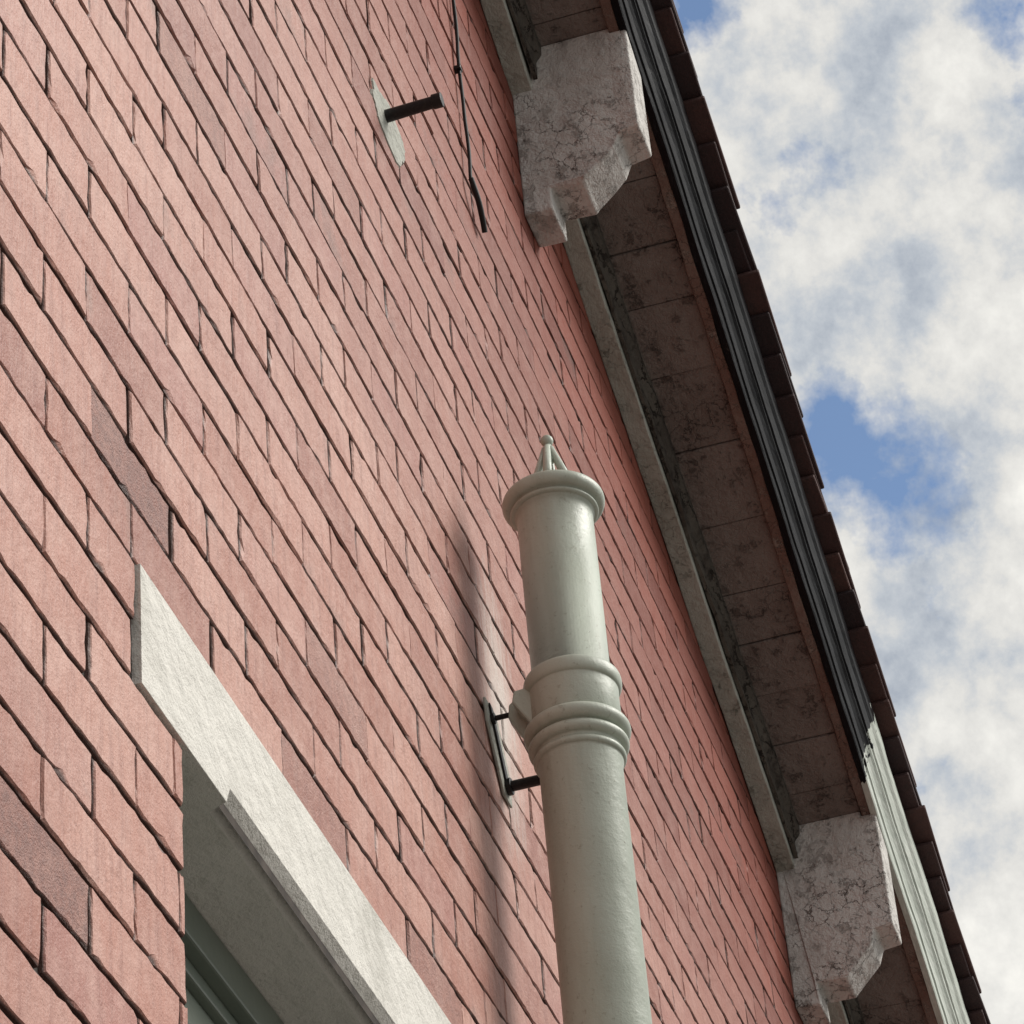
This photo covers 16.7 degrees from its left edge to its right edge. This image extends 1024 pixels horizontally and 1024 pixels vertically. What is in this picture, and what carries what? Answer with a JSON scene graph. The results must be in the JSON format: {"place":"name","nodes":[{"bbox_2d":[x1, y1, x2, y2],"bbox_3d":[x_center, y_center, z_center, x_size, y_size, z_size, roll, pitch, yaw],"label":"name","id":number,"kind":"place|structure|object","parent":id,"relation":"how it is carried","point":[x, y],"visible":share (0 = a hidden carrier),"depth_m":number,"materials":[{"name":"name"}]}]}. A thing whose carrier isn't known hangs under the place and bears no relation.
{"place":"outdoors","nodes":[
{"label":"outdoors","id":0,"kind":"place"},
{"bbox_2d":[180,892,283,1023],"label":"window frame","id":1,"kind":"object","parent":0,"point":[220,987],"visible":0.06,"depth_m":3.85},
{"bbox_2d":[525,0,927,1023],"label":"soffit boards","id":2,"kind":"object","parent":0,"point":[645,254],"visible":0.54,"depth_m":7.11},
{"bbox_2d":[673,0,1023,1023],"label":"sky","id":3,"kind":"structure","parent":0,"point":[873,150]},
{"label":"side walls","id":4,"kind":"object","parent":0,"visible":0},
{"bbox_3d":[-4.360,-3.255,3.449,6.606,3.897,17.723,-14,-38,11],"label":"roof","id":5,"kind":"object","parent":4,"relation":"on","visible":0},
{"bbox_2d":[480,0,849,1023],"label":"verge rafter","id":6,"kind":"object","parent":5,"relation":"attached to","point":[576,244],"visible":0.61,"depth_m":7.00,"materials":[{"name":"grey paint"}]},
{"bbox_2d":[611,0,970,1023],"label":"bargeboard","id":7,"kind":"object","parent":5,"relation":"attached to","point":[713,258],"visible":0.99,"depth_m":7.16,"materials":[{"name":"paint"}]},
{"bbox_3d":[-3.050,-0.864,6.957,6.466,3.541,8.807,-14,-38,11],"label":"roof deck","id":8,"kind":"object","parent":5,"relation":"attached to","visible":0},
{"bbox_2d":[599,0,937,1023],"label":"bargeboard","id":9,"kind":"object","parent":8,"relation":"attached to","point":[761,486],"visible":0.41,"depth_m":7.10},
{"bbox_2d":[650,0,990,1023],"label":"roof tiles","id":10,"kind":"object","parent":8,"relation":"attached to","point":[726,202],"visible":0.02,"depth_m":7.30,"materials":[{"name":"ceramic"}]},
{"label":"ground","id":11,"kind":"structure","parent":0,"visible":0},
{"bbox_2d":[0,19,396,1023],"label":"wall mortar","id":12,"kind":"object","parent":11,"relation":"on","point":[296,909],"depth_m":3.83,"materials":[{"name":"grey concrete"}]},
{"bbox_2d":[0,0,802,1023],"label":"wall bricks","id":13,"kind":"object","parent":11,"relation":"on","point":[334,466],"depth_m":4.39,"materials":[{"name":"red brick"}]},
{"bbox_2d":[131,564,450,1023],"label":"window lintel","id":14,"kind":"structure","parent":13,"relation":"in","point":[239,902],"depth_m":3.82,"materials":[{"name":"white stone"}]},
{"bbox_2d":[368,78,443,167],"bbox_3d":[-0.150,-0.600,5.334,0.104,0.113,0.170,-14,-38,11],"label":"iron wall peg","id":15,"kind":"object","parent":13,"relation":"attached to","point":[387,116],"visible":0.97,"depth_m":5.32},
{"bbox_2d":[451,0,487,232],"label":"hanging cable","id":16,"kind":"object","parent":13,"relation":"attached to","point":[472,182],"visible":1,"depth_m":5.93,"materials":[{"name":"black plastic"}]},
{"bbox_2d":[483,435,651,1023],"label":"soil vent pipe","id":17,"kind":"object","parent":13,"relation":"attached to","point":[565,715],"visible":1,"depth_m":4.89,"materials":[{"name":"grey metal"}]},
{"bbox_2d":[512,29,651,246],"bbox_3d":[0.132,-0.705,6.500,0.232,0.412,0.104,-14,-38,11],"label":"purlin corbel","id":18,"kind":"object","parent":13,"relation":"attached to","point":[583,141],"visible":0.95,"depth_m":6.45,"materials":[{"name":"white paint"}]},
{"bbox_2d":[776,812,901,1023],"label":"purlin corbel","id":19,"kind":"object","parent":13,"relation":"attached to","point":[839,912],"visible":0.94,"depth_m":7.39,"materials":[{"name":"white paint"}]},
{"bbox_3d":[-0.117,-1.506,6.248,0.170,3.532,8.803,-14,-38,11],"label":"soffit","id":20,"kind":"object","parent":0,"visible":0},
{"bbox_2d":[506,0,864,1023],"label":"weathered fillet","id":21,"kind":"object","parent":20,"relation":"attached to","point":[628,340],"visible":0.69,"depth_m":7.06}
]}

